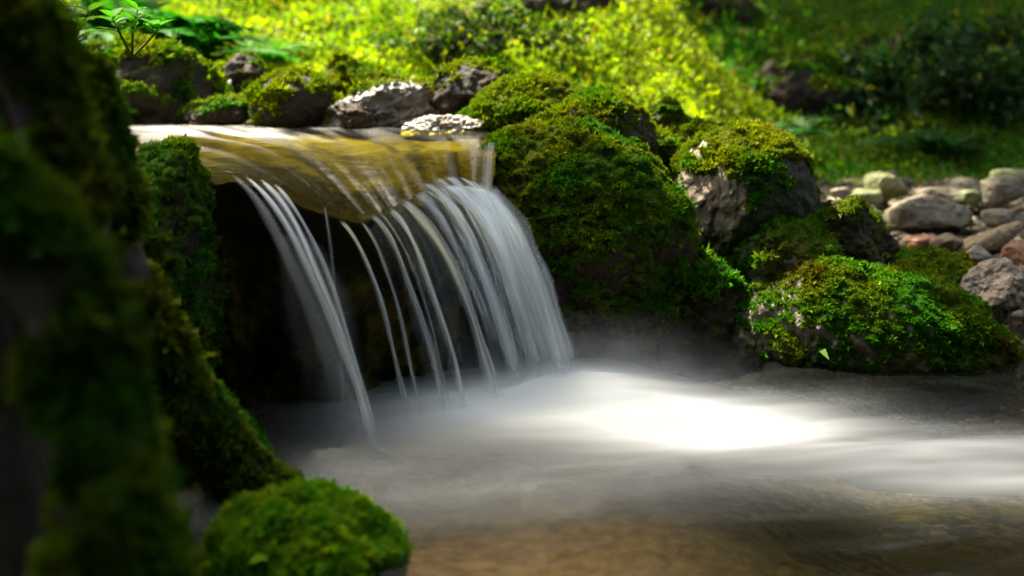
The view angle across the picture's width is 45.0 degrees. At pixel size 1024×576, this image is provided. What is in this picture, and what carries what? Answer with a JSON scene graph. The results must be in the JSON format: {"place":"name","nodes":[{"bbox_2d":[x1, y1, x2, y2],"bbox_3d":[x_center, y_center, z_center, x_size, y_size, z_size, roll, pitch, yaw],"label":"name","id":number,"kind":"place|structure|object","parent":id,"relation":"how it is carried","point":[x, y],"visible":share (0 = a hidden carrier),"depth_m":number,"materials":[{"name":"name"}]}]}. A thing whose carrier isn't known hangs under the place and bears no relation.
{"place":"outdoors","nodes":[
{"label":"outdoors","id":0,"kind":"place"},
{"bbox_2d":[135,133,231,374],"bbox_3d":[-0.856,0.060,3.004,0.334,0.866,0.581,0,11,0],"label":"boulder","id":1,"kind":"object","parent":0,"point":[180,245],"visible":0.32,"depth_m":2.87,"materials":[{"name":"green plant"}]},
{"bbox_2d":[73,0,1023,575],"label":"ground","id":2,"kind":"structure","parent":0,"point":[477,502],"depth_m":3.13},
{"bbox_2d":[98,0,174,58],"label":"seedling","id":3,"kind":"object","parent":2,"relation":"on","point":[132,21],"visible":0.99,"depth_m":3.31,"materials":[{"name":"green plant"}]},
{"bbox_2d":[0,0,306,575],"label":"mossy tree","id":4,"kind":"object","parent":2,"relation":"on","point":[115,399],"visible":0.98,"depth_m":1.44,"materials":[{"name":"green plant"}]},
{"bbox_2d":[72,0,114,39],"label":"seedling","id":5,"kind":"object","parent":4,"relation":"on","point":[83,25],"visible":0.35,"depth_m":2.89,"materials":[{"name":"green plant"}]},
{"bbox_2d":[88,24,234,134],"bbox_3d":[-1.334,-0.731,4.731,0.476,0.560,0.634,5,12,25],"label":"boulder","id":6,"kind":"object","parent":2,"relation":"on","point":[166,79],"visible":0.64,"depth_m":4.55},
{"bbox_2d":[71,0,258,52],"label":"fern","id":7,"kind":"object","parent":2,"relation":"on","point":[96,23],"visible":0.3,"depth_m":5.43,"materials":[{"name":"green plant"}]},
{"bbox_2d":[78,8,303,63],"bbox_3d":[-1.596,-1.077,5.413,1.275,0.278,0.989,0,11,0],"label":"fern","id":8,"kind":"object","parent":2,"relation":"on","point":[208,35],"visible":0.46,"depth_m":5.26,"materials":[{"name":"green plant"}]},
{"bbox_2d":[171,384,280,557],"bbox_3d":[-0.772,0.452,2.743,0.511,0.555,0.541,0,11,0],"label":"boulder","id":9,"kind":"object","parent":2,"relation":"on","point":[203,510],"visible":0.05,"depth_m":2.57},
{"bbox_2d":[220,49,266,122],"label":"boulder","id":10,"kind":"object","parent":2,"relation":"on","point":[242,70],"visible":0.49,"depth_m":4.94,"materials":[{"name":"grey stone"}]},
{"bbox_2d":[216,36,327,61],"bbox_3d":[-1.193,-1.160,5.990,0.477,0.137,0.644,8,13,35],"label":"fern","id":11,"kind":"object","parent":2,"relation":"on","point":[284,45],"visible":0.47,"depth_m":5.95,"materials":[{"name":"green plant"}]},
{"bbox_2d":[198,474,415,575],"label":"moss mound","id":12,"kind":"object","parent":2,"relation":"on","point":[317,526],"visible":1,"depth_m":2.16,"materials":[{"name":"green plant"}]},
{"bbox_2d":[134,124,496,459],"bbox_3d":[-0.796,-0.034,4.045,1.569,0.900,2.166,0,11,0],"label":"rock ledge","id":13,"kind":"object","parent":2,"relation":"on","point":[285,374],"visible":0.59,"depth_m":3.21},
{"bbox_2d":[181,89,249,131],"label":"boulder","id":14,"kind":"object","parent":13,"relation":"on","point":[218,112],"visible":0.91,"depth_m":4.49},
{"bbox_2d":[239,64,340,135],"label":"boulder","id":15,"kind":"object","parent":13,"relation":"on","point":[289,100],"visible":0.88,"depth_m":4.37,"materials":[{"name":"green plant"}]},
{"bbox_2d":[332,101,383,136],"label":"boulder","id":16,"kind":"object","parent":13,"relation":"on","point":[358,119],"visible":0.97,"depth_m":4.28,"materials":[{"name":"grey stone"}]},
{"bbox_2d":[318,72,440,134],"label":"boulder","id":17,"kind":"object","parent":13,"relation":"on","point":[397,102],"visible":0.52,"depth_m":4.38,"materials":[{"name":"grey stone"}]},
{"bbox_2d":[253,178,565,416],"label":"waterfall","id":18,"kind":"structure","parent":13,"relation":"on","point":[501,225],"depth_m":3.27,"materials":[{"name":"liquid"}]},
{"bbox_2d":[400,114,488,139],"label":"boulder","id":19,"kind":"object","parent":13,"relation":"on","point":[442,127],"visible":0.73,"depth_m":4.18,"materials":[{"name":"grey stone"}]},
{"bbox_2d":[319,47,397,96],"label":"boulder","id":20,"kind":"object","parent":2,"relation":"on","point":[341,67],"visible":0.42,"depth_m":4.78,"materials":[{"name":"green plant"}]},
{"bbox_2d":[358,0,599,76],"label":"shrub","id":21,"kind":"object","parent":2,"relation":"on","point":[462,29],"visible":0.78,"depth_m":5.62,"materials":[{"name":"green plant"}]},
{"bbox_2d":[455,70,584,134],"bbox_3d":[0.056,-0.591,4.311,0.518,0.342,0.456,0,11,0],"label":"boulder","id":22,"kind":"object","parent":2,"relation":"on","point":[502,100],"visible":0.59,"depth_m":4.16,"materials":[{"name":"green plant"}]},
{"bbox_2d":[426,53,516,115],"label":"boulder","id":23,"kind":"object","parent":22,"relation":"on","point":[462,81],"visible":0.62,"depth_m":4.33,"materials":[{"name":"grey stone"}]},
{"bbox_2d":[60,0,1023,186],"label":"undergrowth","id":24,"kind":"object","parent":2,"relation":"on","point":[702,84],"visible":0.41,"depth_m":6.34,"materials":[{"name":"green plant"}]},
{"bbox_2d":[520,0,619,23],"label":"boulder","id":25,"kind":"object","parent":2,"relation":"on","point":[533,6],"visible":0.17,"depth_m":6.25,"materials":[{"name":"black stone"}]},
{"bbox_2d":[476,108,700,370],"bbox_3d":[0.194,-0.125,3.845,0.779,0.862,0.792,0,11,0],"label":"boulder","id":26,"kind":"object","parent":2,"relation":"on","point":[604,215],"visible":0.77,"depth_m":3.57,"materials":[{"name":"green plant"}]},
{"bbox_2d":[549,82,658,155],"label":"boulder","id":27,"kind":"object","parent":26,"relation":"on","point":[625,114],"visible":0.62,"depth_m":3.94,"materials":[{"name":"green plant"}]},
{"bbox_2d":[655,124,684,173],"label":"boulder","id":28,"kind":"object","parent":2,"relation":"on","point":[668,140],"visible":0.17,"depth_m":4.21,"materials":[{"name":"green plant"}]},
{"bbox_2d":[647,95,693,128],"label":"boulder","id":29,"kind":"object","parent":2,"relation":"on","point":[665,111],"visible":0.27,"depth_m":4.39,"materials":[{"name":"green plant"}]},
{"bbox_2d":[667,115,736,142],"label":"boulder","id":30,"kind":"object","parent":2,"relation":"on","point":[697,124],"visible":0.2,"depth_m":4.35,"materials":[{"name":"green plant"}]},
{"bbox_2d":[688,0,757,23],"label":"boulder","id":31,"kind":"object","parent":2,"relation":"on","point":[741,11],"visible":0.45,"depth_m":7.64,"materials":[{"name":"black stone"}]},
{"bbox_2d":[747,40,857,122],"bbox_3d":[1.637,-1.090,7.035,0.645,0.642,0.572,5,12,23],"label":"boulder","id":32,"kind":"object","parent":2,"relation":"on","point":[810,76],"visible":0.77,"depth_m":6.83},
{"bbox_2d":[773,115,853,138],"bbox_3d":[1.325,-0.764,5.845,0.438,0.098,0.516,-8,14,-37],"label":"fern","id":33,"kind":"object","parent":2,"relation":"on","point":[799,126],"visible":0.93,"depth_m":5.84,"materials":[{"name":"green plant"}]},
{"bbox_2d":[768,22,955,144],"bbox_3d":[1.942,-1.133,7.026,1.128,0.761,0.885,8,13,34],"label":"shrub","id":34,"kind":"object","parent":2,"relation":"on","point":[876,64],"visible":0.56,"depth_m":6.79,"materials":[{"name":"green plant"}]},
{"bbox_2d":[800,0,1023,137],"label":"shrub","id":35,"kind":"object","parent":2,"relation":"on","point":[997,83],"visible":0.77,"depth_m":6.54,"materials":[{"name":"green plant"}]},
{"bbox_2d":[849,128,995,156],"bbox_3d":[2.115,-0.735,6.276,0.771,0.142,0.461,0,11,0],"label":"fern","id":36,"kind":"object","parent":2,"relation":"on","point":[936,142],"visible":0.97,"depth_m":6.25,"materials":[{"name":"green plant"}]},
{"bbox_2d":[853,9,1022,98],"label":"shrub","id":37,"kind":"object","parent":2,"relation":"on","point":[864,38],"visible":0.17,"depth_m":7.05,"materials":[{"name":"green plant"}]},
{"bbox_2d":[408,363,1023,482],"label":"stream water","id":38,"kind":"structure","parent":0,"point":[605,404],"depth_m":3.06,"materials":[{"name":"white liquid"}]},
{"bbox_2d":[648,244,751,387],"bbox_3d":[0.596,0.078,3.863,0.456,0.457,0.397,0,11,0],"label":"boulder","id":39,"kind":"object","parent":38,"relation":"on","point":[695,346],"visible":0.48,"depth_m":3.73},
{"bbox_2d":[668,115,822,257],"bbox_3d":[0.757,-0.286,4.010,0.514,0.549,0.546,0,11,0],"label":"boulder","id":40,"kind":"object","parent":39,"relation":"on","point":[740,178],"visible":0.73,"depth_m":3.83,"materials":[{"name":"green plant"}]},
{"bbox_2d":[731,254,1023,423],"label":"boulder","id":41,"kind":"object","parent":38,"relation":"on","point":[849,338],"visible":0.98,"depth_m":3.54,"materials":[{"name":"green plant"}]},
{"bbox_2d":[729,212,844,283],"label":"boulder","id":42,"kind":"object","parent":41,"relation":"on","point":[778,243],"visible":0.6,"depth_m":3.75,"materials":[{"name":"green plant"}]},
{"bbox_2d":[811,194,899,264],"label":"boulder","id":43,"kind":"object","parent":41,"relation":"on","point":[858,227],"visible":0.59,"depth_m":3.86,"materials":[{"name":"grey stone"}]},
{"bbox_2d":[890,245,977,283],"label":"boulder","id":44,"kind":"object","parent":38,"relation":"on","point":[956,266],"visible":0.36,"depth_m":3.99,"materials":[{"name":"green plant"}]},
{"bbox_2d":[959,257,1023,324],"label":"boulder","id":45,"kind":"object","parent":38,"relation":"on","point":[997,284],"visible":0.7,"depth_m":3.86,"materials":[{"name":"grey stone"}]},
{"bbox_2d":[818,173,1023,428],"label":"gravel","id":46,"kind":"structure","parent":0,"point":[1018,315],"depth_m":4.98,"materials":[{"name":"grey stone"}]},
{"bbox_2d":[816,178,827,185],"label":"stone","id":47,"kind":"object","parent":46,"relation":"on","point":[822,181],"visible":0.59,"depth_m":5.96,"materials":[{"name":"grey stone"}]},
{"bbox_2d":[820,189,827,199],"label":"stone","id":48,"kind":"object","parent":46,"relation":"on","point":[824,195],"visible":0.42,"depth_m":5.53,"materials":[{"name":"grey stone"}]},
{"bbox_2d":[819,186,830,190],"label":"stone","id":49,"kind":"object","parent":46,"relation":"on","point":[823,188],"visible":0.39,"depth_m":5.80,"materials":[{"name":"grey stone"}]},
{"bbox_2d":[830,187,848,197],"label":"stone","id":50,"kind":"object","parent":46,"relation":"on","point":[842,192],"visible":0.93,"depth_m":5.00,"materials":[{"name":"grey stone"}]},
{"bbox_2d":[851,188,882,205],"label":"stone","id":51,"kind":"object","parent":46,"relation":"on","point":[873,196],"visible":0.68,"depth_m":5.08,"materials":[{"name":"beige stone"}]},
{"bbox_2d":[873,201,888,210],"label":"stone","id":52,"kind":"object","parent":46,"relation":"on","point":[883,205],"visible":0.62,"depth_m":5.38,"materials":[{"name":"grey stone"}]},
{"bbox_2d":[862,171,909,198],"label":"stone","id":53,"kind":"object","parent":46,"relation":"on","point":[888,185],"visible":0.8,"depth_m":5.30,"materials":[{"name":"beige stone"}]},
{"bbox_2d":[889,170,898,178],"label":"stone","id":54,"kind":"object","parent":46,"relation":"on","point":[893,172],"visible":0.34,"depth_m":5.96,"materials":[{"name":"grey stone"}]},
{"bbox_2d":[890,231,906,237],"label":"stone","id":55,"kind":"object","parent":46,"relation":"on","point":[895,234],"visible":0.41,"depth_m":4.91,"materials":[{"name":"grey stone"}]},
{"bbox_2d":[897,234,911,240],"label":"stone","id":56,"kind":"object","parent":46,"relation":"on","point":[902,237],"visible":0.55,"depth_m":4.85,"materials":[{"name":"beige stone"}]},
{"bbox_2d":[899,195,909,200],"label":"stone","id":57,"kind":"object","parent":46,"relation":"on","point":[903,197],"visible":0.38,"depth_m":5.61,"materials":[{"name":"grey stone"}]},
{"bbox_2d":[899,177,913,186],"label":"stone","id":58,"kind":"object","parent":46,"relation":"on","point":[907,182],"visible":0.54,"depth_m":5.84,"materials":[{"name":"grey stone"}]},
{"bbox_2d":[906,233,933,247],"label":"stone","id":59,"kind":"object","parent":46,"relation":"on","point":[921,240],"visible":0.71,"depth_m":4.64,"materials":[{"name":"pink stone"}]},
{"bbox_2d":[882,193,973,233],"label":"stone","id":60,"kind":"object","parent":46,"relation":"on","point":[920,213],"visible":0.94,"depth_m":4.91,"materials":[{"name":"grey stone"}]},
{"bbox_2d":[929,180,938,184],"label":"stone","id":61,"kind":"object","parent":46,"relation":"on","point":[931,182],"visible":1,"depth_m":5.88,"materials":[{"name":"grey stone"}]},
{"bbox_2d":[909,187,963,204],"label":"stone","id":62,"kind":"object","parent":46,"relation":"on","point":[950,194],"visible":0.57,"depth_m":5.26,"materials":[{"name":"grey stone"}]},
{"bbox_2d":[932,231,947,235],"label":"stone","id":63,"kind":"object","parent":46,"relation":"on","point":[937,233],"visible":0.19,"depth_m":4.94,"materials":[{"name":"grey stone"}]},
{"bbox_2d":[939,180,948,185],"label":"stone","id":64,"kind":"object","parent":46,"relation":"on","point":[943,183],"visible":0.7,"depth_m":5.82,"materials":[{"name":"grey stone"}]},
{"bbox_2d":[928,233,963,251],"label":"stone","id":65,"kind":"object","parent":46,"relation":"on","point":[952,242],"visible":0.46,"depth_m":4.60,"materials":[{"name":"grey stone"}]},
{"bbox_2d":[949,175,963,181],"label":"stone","id":66,"kind":"object","parent":46,"relation":"on","point":[960,176],"visible":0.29,"depth_m":5.87,"materials":[{"name":"grey stone"}]},
{"bbox_2d":[945,178,981,192],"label":"stone","id":67,"kind":"object","parent":46,"relation":"on","point":[968,183],"visible":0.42,"depth_m":5.58,"materials":[{"name":"grey stone"}]},
{"bbox_2d":[958,189,981,204],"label":"stone","id":68,"kind":"object","parent":46,"relation":"on","point":[969,196],"visible":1,"depth_m":5.24,"materials":[{"name":"beige stone"}]},
{"bbox_2d":[965,218,983,228],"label":"stone","id":69,"kind":"object","parent":46,"relation":"on","point":[977,223],"visible":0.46,"depth_m":5.04,"materials":[{"name":"grey stone"}]},
{"bbox_2d":[970,226,984,233],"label":"stone","id":70,"kind":"object","parent":46,"relation":"on","point":[976,229],"visible":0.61,"depth_m":4.99,"materials":[{"name":"grey stone"}]},
{"bbox_2d":[968,198,989,213],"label":"stone","id":71,"kind":"object","parent":46,"relation":"on","point":[977,208],"visible":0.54,"depth_m":5.34,"materials":[{"name":"grey stone"}]},
{"bbox_2d":[966,245,992,262],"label":"stone","id":72,"kind":"object","parent":46,"relation":"on","point":[977,253],"visible":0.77,"depth_m":4.43,"materials":[{"name":"grey stone"}]},
{"bbox_2d":[957,221,1023,251],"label":"stone","id":73,"kind":"object","parent":46,"relation":"on","point":[999,237],"visible":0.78,"depth_m":4.61,"materials":[{"name":"grey stone"}]},
{"bbox_2d":[987,247,1002,257],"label":"stone","id":74,"kind":"object","parent":46,"relation":"on","point":[994,252],"visible":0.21,"depth_m":4.64,"materials":[{"name":"stone"}]},
{"bbox_2d":[981,209,1011,228],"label":"stone","id":75,"kind":"object","parent":46,"relation":"on","point":[992,218],"visible":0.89,"depth_m":4.83,"materials":[{"name":"grey stone"}]},
{"bbox_2d":[992,254,1000,258],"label":"stone","id":76,"kind":"object","parent":46,"relation":"on","point":[998,256],"visible":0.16,"depth_m":4.57,"materials":[{"name":"grey stone"}]},
{"bbox_2d":[980,176,1023,207],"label":"stone","id":77,"kind":"object","parent":46,"relation":"on","point":[999,192],"visible":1,"depth_m":5.06,"materials":[{"name":"grey stone"}]},
{"bbox_2d":[989,169,1023,184],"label":"stone","id":78,"kind":"object","parent":46,"relation":"on","point":[1018,173],"visible":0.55,"depth_m":5.27,"materials":[{"name":"beige stone"}]},
{"bbox_2d":[1001,242,1023,264],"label":"stone","id":79,"kind":"object","parent":46,"relation":"on","point":[1013,252],"visible":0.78,"depth_m":4.48,"materials":[{"name":"stone"}]},
{"bbox_2d":[1011,211,1021,220],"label":"stone","id":80,"kind":"object","parent":46,"relation":"on","point":[1016,214],"visible":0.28,"depth_m":5.10,"materials":[{"name":"grey stone"}]},
{"bbox_2d":[1012,214,1023,229],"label":"stone","id":81,"kind":"object","parent":46,"relation":"on","point":[1020,218],"visible":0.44,"depth_m":5.05,"materials":[{"name":"grey stone"}]}
]}

